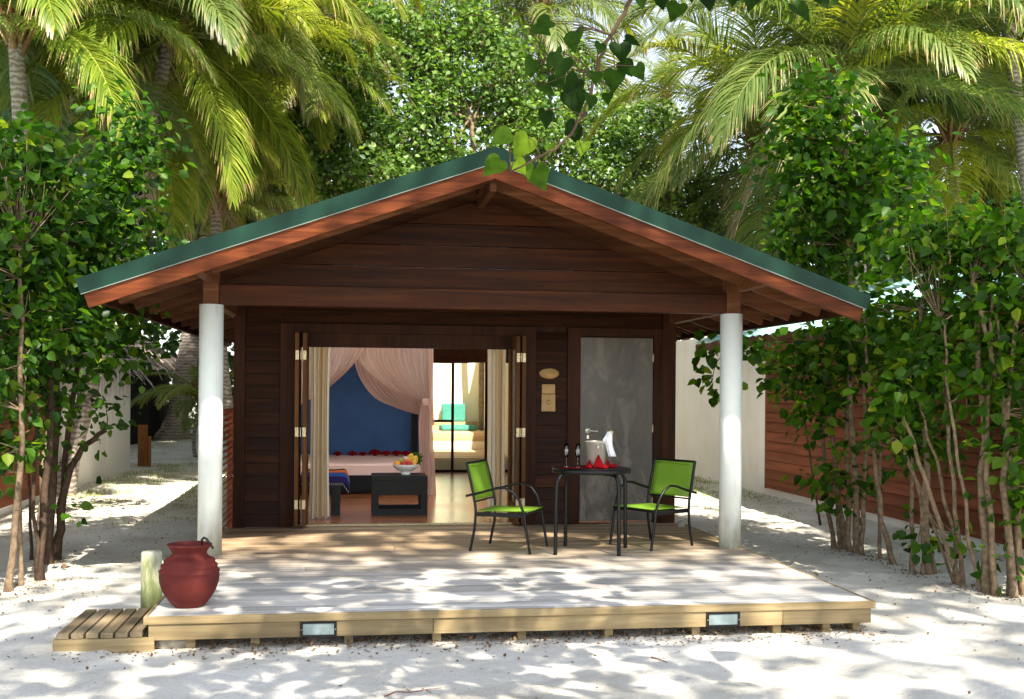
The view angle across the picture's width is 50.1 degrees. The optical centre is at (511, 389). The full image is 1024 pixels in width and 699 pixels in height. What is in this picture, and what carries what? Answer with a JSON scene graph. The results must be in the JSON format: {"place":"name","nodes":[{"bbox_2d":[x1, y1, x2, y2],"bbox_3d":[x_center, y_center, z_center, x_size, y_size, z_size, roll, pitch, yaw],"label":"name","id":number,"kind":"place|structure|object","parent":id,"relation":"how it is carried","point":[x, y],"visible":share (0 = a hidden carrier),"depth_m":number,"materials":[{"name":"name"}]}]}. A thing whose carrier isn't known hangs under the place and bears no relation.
{"place":"outdoors","nodes":[
{"label":"outdoors","id":0,"kind":"place"},
{"bbox_2d":[24,436,226,525],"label":"grass","id":1,"kind":"structure","parent":0,"point":[128,487],"depth_m":18.73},
{"bbox_2d":[0,401,1023,698],"bbox_3d":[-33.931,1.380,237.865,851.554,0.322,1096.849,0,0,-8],"label":"ground","id":2,"kind":"structure","parent":0,"point":[934,663],"depth_m":7.46,"materials":[{"name":"white sand"}]},
{"bbox_2d":[0,321,116,515],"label":"neighbour bungalow","id":3,"kind":"object","parent":2,"relation":"on","point":[6,503],"visible":0.02,"depth_m":15.65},
{"bbox_2d":[0,271,117,579],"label":"tall shrub","id":4,"kind":"object","parent":2,"relation":"on","point":[60,397],"visible":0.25,"depth_m":10.21,"materials":[{"name":"green plant"}]},
{"bbox_2d":[0,102,128,591],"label":"tall shrub","id":5,"kind":"object","parent":2,"relation":"on","point":[30,234],"visible":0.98,"depth_m":9.54,"materials":[{"name":"green plant"}]},
{"bbox_2d":[57,364,130,487],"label":"courtyard wall","id":6,"kind":"structure","parent":2,"relation":"on","point":[116,447],"depth_m":21.13,"materials":[{"name":"white paint"}]},
{"bbox_2d":[2,205,189,525],"bbox_3d":[-5.932,-0.439,14.052,3.410,4.421,2.263,0,0,1],"label":"tall shrub","id":7,"kind":"object","parent":2,"relation":"on","point":[144,254],"visible":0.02,"depth_m":14.20,"materials":[{"name":"green plant"}]},
{"bbox_2d":[1,79,196,580],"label":"tall shrub","id":8,"kind":"object","parent":2,"relation":"on","point":[112,200],"visible":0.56,"depth_m":10.89,"materials":[{"name":"green plant"}]},
{"bbox_2d":[52,608,154,652],"bbox_3d":[-2.776,1.694,7.700,0.645,0.140,0.845,0,0,-8],"label":"slatted step","id":9,"kind":"object","parent":2,"relation":"on","point":[106,625],"visible":0.86,"depth_m":7.33,"materials":[{"name":"brown wood"}]},
{"bbox_2d":[74,248,147,331],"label":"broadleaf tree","id":10,"kind":"object","parent":2,"relation":"on","point":[144,322],"depth_m":24.64,"materials":[{"name":"green plant"}]},
{"bbox_2d":[0,0,241,505],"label":"palm tree","id":11,"kind":"object","parent":2,"relation":"on","point":[19,29],"visible":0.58,"depth_m":15.86,"materials":[{"name":"green plant"}]},
{"bbox_2d":[0,0,256,185],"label":"palm tree","id":12,"kind":"object","parent":2,"relation":"on","point":[52,113],"visible":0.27,"depth_m":17.37,"materials":[{"name":"green plant"}]},
{"bbox_2d":[0,0,284,194],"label":"palm tree","id":13,"kind":"object","parent":2,"relation":"on","point":[243,52],"visible":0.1,"depth_m":17.18,"materials":[{"name":"green plant"}]},
{"bbox_2d":[138,425,150,466],"bbox_3d":[-8.081,1.268,24.103,0.270,0.970,0.100,0,0,-8],"label":"wooden board","id":14,"kind":"object","parent":2,"relation":"on","point":[144,448],"visible":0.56,"depth_m":24.05,"materials":[{"name":"orange wood"}]},
{"bbox_2d":[140,550,161,608],"bbox_3d":[-2.720,1.533,8.267,0.156,0.622,0.156,0,0,-8],"label":"bollard","id":15,"kind":"object","parent":2,"relation":"on","point":[151,590],"visible":0.59,"depth_m":8.20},
{"bbox_2d":[108,322,195,444],"bbox_3d":[-14.510,-1.407,31.218,12.129,6.120,12.346,0,0,-8],"label":"thatched hut","id":16,"kind":"object","parent":2,"relation":"on","point":[151,416],"visible":0.14,"depth_m":30.64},
{"bbox_2d":[31,20,287,355],"bbox_3d":[-6.758,-2.782,20.701,5.777,9.285,5.372,0,0,37],"label":"palm tree","id":17,"kind":"object","parent":2,"relation":"on","point":[183,206],"visible":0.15,"depth_m":19.30,"materials":[{"name":"green plant"}]},
{"bbox_2d":[155,640,185,648],"bbox_3d":[-2.313,1.730,7.504,0.295,0.157,0.198,0,0,-8],"label":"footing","id":18,"kind":"object","parent":2,"relation":"on","point":[168,644],"visible":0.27,"depth_m":7.41,"materials":[{"name":"concrete"}]},
{"bbox_2d":[130,365,233,456],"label":"young palm","id":19,"kind":"object","parent":2,"relation":"on","point":[194,392],"visible":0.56,"depth_m":26.68,"materials":[{"name":"green plant"}]},
{"bbox_2d":[0,0,367,496],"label":"palm tree","id":20,"kind":"object","parent":2,"relation":"on","point":[164,60],"visible":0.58,"depth_m":17.84,"materials":[{"name":"green plant"}]},
{"bbox_2d":[117,177,280,334],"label":"broadleaf tree","id":21,"kind":"object","parent":2,"relation":"on","point":[199,236],"depth_m":31.11,"materials":[{"name":"green plant"}]},
{"bbox_2d":[105,109,321,441],"bbox_3d":[-6.060,-2.110,22.251,4.950,7.950,4.710,0,0,-8],"label":"palm tree","id":22,"kind":"object","parent":2,"relation":"on","point":[261,211],"visible":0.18,"depth_m":22.16,"materials":[{"name":"green plant"}]},
{"bbox_2d":[152,60,282,440],"bbox_3d":[-7.900,-4.495,30.528,7.276,12.271,6.752,0,0,-8],"label":"palm tree","id":23,"kind":"object","parent":2,"relation":"on","point":[187,355],"depth_m":30.91,"materials":[{"name":"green plant"}]},
{"bbox_2d":[71,0,423,352],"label":"palm tree","id":24,"kind":"object","parent":2,"relation":"on","point":[319,128],"visible":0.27,"depth_m":20.94,"materials":[{"name":"green plant"}]},
{"bbox_2d":[158,91,344,241],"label":"palm tree","id":25,"kind":"object","parent":2,"relation":"on","point":[198,224],"visible":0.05,"depth_m":23.82,"materials":[{"name":"green plant"}]},
{"bbox_2d":[159,0,413,230],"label":"palm tree","id":26,"kind":"object","parent":2,"relation":"on","point":[285,84],"visible":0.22,"depth_m":22.57,"materials":[{"name":"green plant"}]},
{"bbox_2d":[262,25,425,212],"bbox_3d":[-3.668,-3.146,23.581,4.520,9.998,3.192,0,0,-8],"label":"broadleaf tree","id":27,"kind":"object","parent":2,"relation":"on","point":[359,169],"visible":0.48,"depth_m":23.22,"materials":[{"name":"green plant"}]},
{"bbox_2d":[140,53,583,253],"bbox_3d":[-5.655,-4.898,37.115,17.006,13.553,5.430,0,0,-8],"label":"broadleaf tree","id":28,"kind":"object","parent":2,"relation":"on","point":[465,144],"depth_m":37.20,"materials":[{"name":"green plant"}]},
{"bbox_2d":[285,0,465,146],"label":"palm tree","id":29,"kind":"object","parent":2,"relation":"on","point":[361,63],"visible":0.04,"depth_m":24.82,"materials":[{"name":"green plant"}]},
{"bbox_2d":[384,686,440,696],"bbox_3d":[-0.576,1.748,6.360,0.339,0.017,0.189,0,0,-8],"label":"twig","id":30,"kind":"object","parent":2,"relation":"on","point":[409,692],"visible":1,"depth_m":6.34,"materials":[{"name":"wood"}]},
{"bbox_2d":[327,0,534,165],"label":"palm tree","id":31,"kind":"object","parent":2,"relation":"on","point":[406,1],"visible":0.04,"depth_m":31.45,"materials":[{"name":"green plant"}]},
{"bbox_2d":[327,0,560,430],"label":"broadleaf tree","id":32,"kind":"object","parent":2,"relation":"on","point":[419,47],"visible":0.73,"depth_m":24.68,"materials":[{"name":"green plant"}]},
{"bbox_2d":[1,202,904,436],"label":"undergrowth","id":33,"kind":"object","parent":2,"relation":"on","point":[159,333],"visible":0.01,"depth_m":40.33,"materials":[{"name":"green plant"}]},
{"bbox_2d":[432,421,507,469],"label":"stepped terrace","id":34,"kind":"structure","parent":2,"relation":"on","point":[468,446],"depth_m":23.32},
{"bbox_2d":[441,403,464,421],"bbox_3d":[-1.375,0.544,25.624,0.550,0.420,0.250,0,0,-8],"label":"cushion","id":35,"kind":"object","parent":34,"relation":"on","point":[459,412],"visible":0.74,"depth_m":25.51,"materials":[{"name":"teal fabric"}]},
{"bbox_2d":[439,424,476,430],"bbox_3d":[-1.234,0.875,24.962,0.800,0.118,0.800,0,0,-8],"label":"cushion","id":36,"kind":"object","parent":34,"relation":"on","point":[447,427],"visible":1,"depth_m":24.59,"materials":[{"name":"teal fabric"}]},
{"bbox_2d":[433,363,508,455],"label":"courtyard wall","id":37,"kind":"structure","parent":2,"relation":"on","point":[466,383],"depth_m":25.85,"materials":[{"name":"paint"}]},
{"bbox_2d":[75,147,870,555],"bbox_3d":[-0.959,-0.182,14.880,6.908,3.838,10.989,0,0,-8],"label":"bungalow","id":38,"kind":"object","parent":2,"relation":"on","point":[601,301],"visible":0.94,"depth_m":10.73,"materials":[{"name":"brown wood"}]},
{"bbox_2d":[294,332,305,526],"bbox_3d":[-2.352,0.439,12.229,0.124,2.115,0.614,0,0,-8],"label":"folding door leaf","id":39,"kind":"structure","parent":38,"relation":"in","point":[298,350],"depth_m":11.93,"materials":[{"name":"brown wood"}]},
{"bbox_2d":[302,333,308,526],"bbox_3d":[-2.306,0.440,12.243,0.046,2.115,0.600,0,0,-8],"label":"folding door leaf","id":40,"kind":"structure","parent":38,"relation":"in","point":[305,404],"depth_m":11.95,"materials":[{"name":"brown wood"}]},
{"bbox_2d":[309,347,329,518],"bbox_3d":[-2.225,0.388,12.685,0.234,2.220,0.124,0,0,-8],"label":"curtain","id":41,"kind":"object","parent":38,"relation":"hanging from","point":[319,460],"visible":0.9,"depth_m":12.68,"materials":[{"name":"beige fabric"}]},
{"bbox_2d":[301,483,343,514],"bbox_3d":[-2.464,1.296,13.288,0.840,0.420,0.500,0,0,-8],"label":"bench","id":42,"kind":"object","parent":38,"relation":"on","point":[335,499],"visible":0.38,"depth_m":13.10,"materials":[{"name":"black wood"}]},
{"bbox_2d":[301,469,349,492],"bbox_3d":[-2.251,1.106,13.262,0.578,0.255,0.493,0,0,-8],"label":"throw","id":43,"kind":"object","parent":42,"relation":"on","point":[338,476],"visible":0.43,"depth_m":13.06,"materials":[{"name":"fabric"}]},
{"bbox_2d":[300,413,419,492],"bbox_3d":[-2.447,0.326,16.847,2.220,2.360,2.300,0,0,-8],"label":"bed","id":44,"kind":"object","parent":38,"relation":"on","point":[360,469],"visible":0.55,"depth_m":15.87,"materials":[{"name":"fabric"}]},
{"bbox_2d":[333,451,342,455],"bbox_3d":[-2.799,1.032,17.605,0.165,0.078,0.133,0,0,-8],"label":"red blossom","id":45,"kind":"object","parent":44,"relation":"on","point":[337,453],"visible":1,"depth_m":17.57,"materials":[{"name":"plant"}]},
{"bbox_2d":[347,451,357,455],"bbox_3d":[-2.570,1.030,17.639,0.184,0.086,0.148,0,0,-8],"label":"red blossom","id":46,"kind":"object","parent":44,"relation":"on","point":[352,453],"visible":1,"depth_m":17.59,"materials":[{"name":"plant"}]},
{"bbox_2d":[368,449,380,455],"bbox_3d":[-2.212,1.021,17.692,0.234,0.109,0.187,0,0,-8],"label":"red blossom","id":47,"kind":"object","parent":44,"relation":"on","point":[374,452],"visible":1,"depth_m":17.64,"materials":[{"name":"plant"}]},
{"bbox_2d":[381,450,390,455],"bbox_3d":[-2.037,1.034,17.718,0.187,0.087,0.148,0,0,-8],"label":"red blossom","id":48,"kind":"object","parent":44,"relation":"on","point":[386,453],"visible":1,"depth_m":17.68,"materials":[{"name":"plant"}]},
{"bbox_2d":[391,450,401,455],"bbox_3d":[-1.869,1.034,17.742,0.192,0.090,0.153,0,0,-8],"label":"red blossom","id":49,"kind":"object","parent":44,"relation":"on","point":[396,452],"visible":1,"depth_m":17.70,"materials":[{"name":"plant"}]},
{"bbox_2d":[402,451,410,455],"bbox_3d":[-1.716,1.037,17.765,0.181,0.085,0.145,0,0,-8],"label":"red blossom","id":50,"kind":"object","parent":44,"relation":"on","point":[405,453],"visible":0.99,"depth_m":17.72,"materials":[{"name":"plant"}]},
{"bbox_2d":[301,347,435,494],"bbox_3d":[-2.196,0.377,15.744,2.214,2.758,0.510,0,0,-8],"label":"bed canopy net","id":51,"kind":"object","parent":38,"relation":"hanging from","point":[400,378],"visible":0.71,"depth_m":15.69,"materials":[{"name":"fabric"}]},
{"bbox_2d":[371,473,427,515],"bbox_3d":[-1.387,1.279,13.437,0.665,0.470,0.560,0,0,-8],"label":"coffee table","id":52,"kind":"object","parent":38,"relation":"on","point":[396,484],"visible":1,"depth_m":13.18,"materials":[{"name":"black wood"}]},
{"bbox_2d":[392,464,418,474],"bbox_3d":[-1.298,0.979,13.379,0.330,0.130,0.330,0,0,-8],"label":"fruit bowl","id":53,"kind":"object","parent":52,"relation":"on","point":[405,469],"visible":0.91,"depth_m":13.28,"materials":[{"name":"white ceramic"}]},
{"bbox_2d":[411,456,417,464],"bbox_3d":[-1.194,0.880,13.364,0.081,0.153,0.072,26,-4,-8],"label":"mango","id":54,"kind":"object","parent":53,"relation":"in","point":[414,460],"visible":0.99,"depth_m":13.34,"materials":[{"name":"food"}]},
{"bbox_2d":[412,452,422,464],"bbox_3d":[-1.169,0.850,13.499,0.184,0.189,0.165,0,0,24],"label":"pineapple crown","id":55,"kind":"object","parent":53,"relation":"on","point":[419,458],"visible":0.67,"depth_m":13.47,"materials":[{"name":"green plant"}]},
{"bbox_2d":[433,349,508,362],"bbox_3d":[-0.781,-0.600,20.054,1.640,0.265,0.026,0,0,-8],"label":"roman blind","id":56,"kind":"object","parent":38,"relation":"attached to","point":[460,355],"visible":0.74,"depth_m":20.03,"materials":[{"name":"brown fabric"}]},
{"bbox_2d":[434,363,507,471],"bbox_3d":[-0.780,0.389,20.202,1.700,2.260,0.054,0,0,-8],"label":"rear sliding door","id":57,"kind":"structure","parent":38,"relation":"in","point":[486,364],"depth_m":20.13,"materials":[{"name":"black metal"}]},
{"bbox_2d":[486,349,505,512],"bbox_3d":[-0.182,0.404,12.987,0.230,2.220,0.124,0,0,-8],"label":"curtain","id":58,"kind":"object","parent":38,"relation":"hanging from","point":[496,413],"visible":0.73,"depth_m":12.96,"materials":[{"name":"fabric"}]},
{"bbox_2d":[507,336,525,523],"bbox_3d":[0.052,0.458,12.584,0.109,2.115,0.614,0,0,-8],"label":"folding door leaf","id":59,"kind":"structure","parent":38,"relation":"in","point":[515,432],"depth_m":12.43,"materials":[{"name":"brown wood"}]},
{"bbox_2d":[519,336,526,523],"bbox_3d":[0.090,0.458,12.597,0.046,2.115,0.600,0,0,-8],"label":"folding door leaf","id":60,"kind":"structure","parent":38,"relation":"in","point":[523,339],"depth_m":12.30,"materials":[{"name":"brown wood"}]},
{"bbox_2d":[541,394,554,410],"bbox_3d":[0.419,0.156,12.555,0.160,0.196,0.046,0,0,-8],"label":"wall bell plate","id":61,"kind":"object","parent":38,"relation":"attached to","point":[547,402],"depth_m":12.56,"materials":[{"name":"beige wood"}]},
{"bbox_2d":[542,384,554,393],"bbox_3d":[0.418,-0.002,12.572,0.156,0.110,0.012,0,0,-8],"label":"square plaque","id":62,"kind":"object","parent":38,"relation":"attached to","point":[548,388],"visible":1,"depth_m":12.57,"materials":[{"name":"beige wood"}]},
{"bbox_2d":[539,368,558,378],"bbox_3d":[0.428,-0.180,12.572,0.232,0.121,0.015,0,0,-8],"label":"oval plaque","id":63,"kind":"object","parent":38,"relation":"attached to","point":[548,373],"visible":1,"depth_m":12.57,"materials":[{"name":"beige wood"}]},
{"bbox_2d":[579,337,653,520],"bbox_3d":[1.217,0.464,12.689,0.872,2.120,0.107,0,0,-8],"label":"door","id":64,"kind":"structure","parent":38,"relation":"in","point":[616,374],"depth_m":12.70,"materials":[{"name":"concrete"}]},
{"bbox_2d":[143,523,875,647],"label":"timber deck","id":65,"kind":"structure","parent":2,"relation":"on","point":[349,583],"depth_m":8.58,"materials":[{"name":"brown wood"}]},
{"bbox_2d":[158,541,219,607],"bbox_3d":[-2.274,1.306,7.726,0.417,0.437,0.417,0,0,-8],"label":"clay pot","id":66,"kind":"object","parent":65,"relation":"on","point":[189,573],"visible":0.99,"depth_m":7.59,"materials":[{"name":"ceramic"}]},
{"bbox_2d":[201,536,213,548],"bbox_3d":[-2.155,1.116,7.760,0.103,0.147,0.032,0,0,14],"label":"iron hook","id":67,"kind":"object","parent":66,"relation":"hanging from","point":[208,541],"visible":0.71,"depth_m":7.75,"materials":[{"name":"metal"}]},
{"bbox_2d":[222,408,233,529],"bbox_3d":[-2.970,0.867,11.193,0.070,1.310,1.705,0,0,-8],"label":"louvred screen","id":68,"kind":"object","parent":65,"relation":"on","point":[228,412],"visible":0.44,"depth_m":11.98,"materials":[{"name":"wood"}]},
{"bbox_2d":[465,459,547,554],"bbox_3d":[-0.045,1.123,10.614,0.671,0.849,0.602,0,0,19],"label":"sling chair","id":69,"kind":"object","parent":65,"relation":"on","point":[480,479],"visible":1,"depth_m":10.63,"materials":[{"name":"green"}]},
{"bbox_2d":[552,465,630,555],"bbox_3d":[0.755,1.151,10.508,0.803,0.800,0.760,0,0,-8],"label":"patio table","id":70,"kind":"object","parent":65,"relation":"on","point":[614,472],"visible":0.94,"depth_m":10.24,"materials":[{"name":"metal"}]},
{"bbox_2d":[585,459,592,467],"bbox_3d":[0.734,0.710,10.422,0.082,0.081,0.110,0,0,-26],"label":"napkin","id":71,"kind":"object","parent":70,"relation":"on","point":[588,464],"visible":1,"depth_m":10.45,"materials":[{"name":"red fabric"}]},
{"bbox_2d":[593,455,608,468],"bbox_3d":[0.843,0.687,10.399,0.158,0.127,0.095,0,0,17],"label":"napkin","id":72,"kind":"object","parent":70,"relation":"on","point":[598,463],"visible":1,"depth_m":10.41,"materials":[{"name":"red fabric"}]},
{"bbox_2d":[606,459,617,467],"bbox_3d":[0.953,0.707,10.488,0.117,0.090,0.086,0,0,-1],"label":"napkin","id":73,"kind":"object","parent":70,"relation":"on","point":[611,465],"visible":0.94,"depth_m":10.47,"materials":[{"name":"red fabric"}]},
{"bbox_3d":[0.809,0.745,10.556,0.290,0.008,0.290,0,0,-8],"label":"plate","id":74,"kind":"object","parent":70,"relation":"on","visible":0},
{"bbox_2d":[585,440,605,465],"bbox_3d":[0.811,0.618,10.549,0.220,0.241,0.234,0,0,-8],"label":"ice bucket","id":75,"kind":"object","parent":74,"relation":"on","point":[595,449],"visible":0.66,"depth_m":10.48,"materials":[{"name":"metal"}]},
{"bbox_2d":[603,431,615,456],"bbox_3d":[0.930,0.525,10.499,0.121,0.242,0.081,0,0,22],"label":"towel","id":76,"kind":"object","parent":75,"relation":"hanging from","point":[608,438],"visible":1,"depth_m":10.48,"materials":[{"name":"white fabric"}]},
{"bbox_2d":[609,458,696,550],"bbox_3d":[1.407,1.134,10.943,0.671,0.849,0.602,0,0,-40],"label":"sling chair","id":77,"kind":"object","parent":65,"relation":"on","point":[674,478],"visible":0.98,"depth_m":11.04,"materials":[{"name":"green fabric"}]},
{"bbox_2d":[676,520,684,526],"bbox_3d":[1.905,1.525,12.386,0.090,0.090,0.103,0,0,-8],"label":"stone","id":78,"kind":"object","parent":65,"relation":"on","point":[680,523],"visible":0.98,"depth_m":12.35,"materials":[{"name":"stone"}]},
{"bbox_2d":[154,624,865,653],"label":"deck litter","id":79,"kind":"object","parent":2,"relation":"on","point":[545,639],"visible":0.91,"depth_m":7.79,"materials":[{"name":"green plant"}]},
{"bbox_2d":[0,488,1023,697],"bbox_3d":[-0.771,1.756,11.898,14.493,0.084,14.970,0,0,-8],"label":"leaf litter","id":80,"kind":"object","parent":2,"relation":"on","point":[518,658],"visible":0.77,"depth_m":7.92,"materials":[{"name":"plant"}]},
{"bbox_2d":[415,0,679,162],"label":"palm tree","id":81,"kind":"object","parent":2,"relation":"on","point":[537,9],"visible":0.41,"depth_m":27.67,"materials":[{"name":"green plant"}]},
{"bbox_2d":[505,36,768,247],"bbox_3d":[2.854,-3.285,25.482,6.398,10.454,4.176,0,0,10],"label":"broadleaf tree","id":82,"kind":"object","parent":2,"relation":"on","point":[623,152],"visible":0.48,"depth_m":24.88,"materials":[{"name":"green plant"}]},
{"bbox_2d":[617,22,702,139],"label":"broadleaf tree","id":83,"kind":"object","parent":2,"relation":"on","point":[660,61],"visible":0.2,"depth_m":47.30,"materials":[{"name":"green plant"}]},
{"bbox_2d":[483,0,959,190],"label":"overhanging tree","id":84,"kind":"object","parent":2,"relation":"on","point":[574,95],"visible":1,"depth_m":4.15,"materials":[{"name":"green plant"}]},
{"bbox_2d":[675,334,772,493],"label":"courtyard wall","id":85,"kind":"structure","parent":2,"relation":"on","point":[697,428],"depth_m":21.81,"materials":[{"name":"white paint"}]},
{"bbox_2d":[687,326,823,524],"bbox_3d":[3.274,0.511,13.602,2.246,2.576,1.018,0,0,-24],"label":"shrub","id":86,"kind":"object","parent":2,"relation":"on","point":[757,357],"visible":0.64,"depth_m":13.50,"materials":[{"name":"green plant"}]},
{"bbox_2d":[613,140,898,339],"bbox_3d":[5.301,-2.634,32.431,12.960,9.207,5.735,0,0,5],"label":"broadleaf tree","id":87,"kind":"object","parent":2,"relation":"on","point":[754,226],"depth_m":31.64,"materials":[{"name":"green plant"}]},
{"bbox_2d":[575,117,942,265],"bbox_3d":[8.284,-3.907,37.723,18.934,11.726,6.171,0,0,5],"label":"broadleaf tree","id":88,"kind":"object","parent":2,"relation":"on","point":[930,125],"visible":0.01,"depth_m":37.41,"materials":[{"name":"green plant"}]},
{"bbox_2d":[681,475,851,523],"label":"grass","id":89,"kind":"structure","parent":2,"relation":"on","point":[706,494],"depth_m":18.42,"materials":[{"name":"plant"}]},
{"bbox_2d":[606,0,967,286],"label":"palm tree","id":90,"kind":"object","parent":2,"relation":"on","point":[708,40],"visible":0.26,"depth_m":22.66,"materials":[{"name":"green plant"}]},
{"bbox_2d":[579,0,1023,291],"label":"palm tree","id":91,"kind":"object","parent":2,"relation":"on","point":[845,27],"visible":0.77,"depth_m":18.12,"materials":[{"name":"green plant"}]},
{"bbox_2d":[756,317,894,554],"bbox_3d":[3.609,0.395,11.970,1.846,2.896,1.258,0,0,14],"label":"tall shrub","id":92,"kind":"object","parent":2,"relation":"on","point":[820,376],"visible":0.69,"depth_m":11.95,"materials":[{"name":"green plant"}]},
{"bbox_2d":[734,48,962,553],"bbox_3d":[3.583,-0.896,11.862,2.307,5.483,1.819,0,0,-8],"label":"tall shrub","id":93,"kind":"object","parent":2,"relation":"on","point":[849,184],"visible":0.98,"depth_m":11.60,"materials":[{"name":"green plant"}]},
{"bbox_2d":[696,266,1023,558],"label":"neighbour bungalow","id":94,"kind":"object","parent":2,"relation":"on","point":[785,455],"visible":0.17,"depth_m":15.20,"materials":[{"name":"brown wood"}]},
{"bbox_2d":[815,274,952,564],"bbox_3d":[3.921,0.333,11.483,1.660,3.037,1.188,0,0,-8],"label":"tall shrub","id":95,"kind":"object","parent":2,"relation":"on","point":[864,345],"visible":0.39,"depth_m":11.33,"materials":[{"name":"green plant"}]},
{"bbox_2d":[782,0,1023,208],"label":"palm tree","id":96,"kind":"object","parent":2,"relation":"on","point":[1019,143],"visible":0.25,"depth_m":19.83,"materials":[{"name":"green plant"}]},
{"bbox_2d":[788,0,1023,271],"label":"palm tree","id":97,"kind":"object","parent":2,"relation":"on","point":[968,82],"depth_m":23.18,"materials":[{"name":"green plant"}]},
{"bbox_2d":[795,149,1023,284],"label":"broadleaf tree","id":98,"kind":"object","parent":2,"relation":"on","point":[885,259],"visible":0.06,"depth_m":23.67,"materials":[{"name":"green plant"}]},
{"bbox_2d":[797,1,1023,261],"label":"palm tree","id":99,"kind":"object","parent":2,"relation":"on","point":[949,143],"visible":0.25,"depth_m":21.69,"materials":[{"name":"green plant"}]},
{"bbox_2d":[841,257,994,574],"bbox_3d":[3.966,0.236,10.695,1.511,3.219,1.421,0,0,28],"label":"tall shrub","id":100,"kind":"object","parent":2,"relation":"on","point":[905,305],"visible":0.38,"depth_m":10.71,"materials":[{"name":"green plant"}]},
{"bbox_2d":[840,189,1019,586],"bbox_3d":[3.934,-0.019,10.124,1.858,3.730,1.255,0,0,-8],"label":"tall shrub","id":101,"kind":"object","parent":2,"relation":"on","point":[927,246],"visible":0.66,"depth_m":10.02,"materials":[{"name":"green plant"}]},
{"bbox_2d":[890,20,1023,248],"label":"palm tree","id":102,"kind":"object","parent":2,"relation":"on","point":[1011,152],"visible":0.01,"depth_m":24.34,"materials":[{"name":"green plant"}]},
{"bbox_2d":[894,198,1023,595],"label":"tall shrub","id":103,"kind":"object","parent":2,"relation":"on","point":[985,575],"visible":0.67,"depth_m":9.63,"materials":[{"name":"green plant"}]},
{"bbox_2d":[949,183,1023,597],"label":"tall shrub","id":104,"kind":"object","parent":2,"relation":"on","point":[1011,477],"visible":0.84,"depth_m":9.46,"materials":[{"name":"green plant"}]},
{"bbox_2d":[125,0,1016,383],"label":"sky","id":105,"kind":"structure","parent":0,"point":[652,56],"materials":[{"name":"white"}]},
{"bbox_3d":[0.574,0.745,10.420,0.200,0.006,0.120,0,0,-14],"label":"placemat","id":106,"kind":"object","parent":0,"visible":0},
{"bbox_2d":[564,443,568,466],"bbox_3d":[0.519,0.630,10.443,0.060,0.225,0.060,0,0,-8],"label":"champagne flute","id":107,"kind":"object","parent":106,"relation":"on","point":[565,444],"visible":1,"depth_m":10.43,"materials":[{"name":"clear glass"}]},
{"bbox_2d":[575,444,580,467],"bbox_3d":[0.625,0.631,10.408,0.060,0.225,0.060,0,0,-8],"label":"champagne flute","id":108,"kind":"object","parent":106,"relation":"on","point":[576,454],"visible":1,"depth_m":10.39,"materials":[{"name":"clear glass"}]}
]}

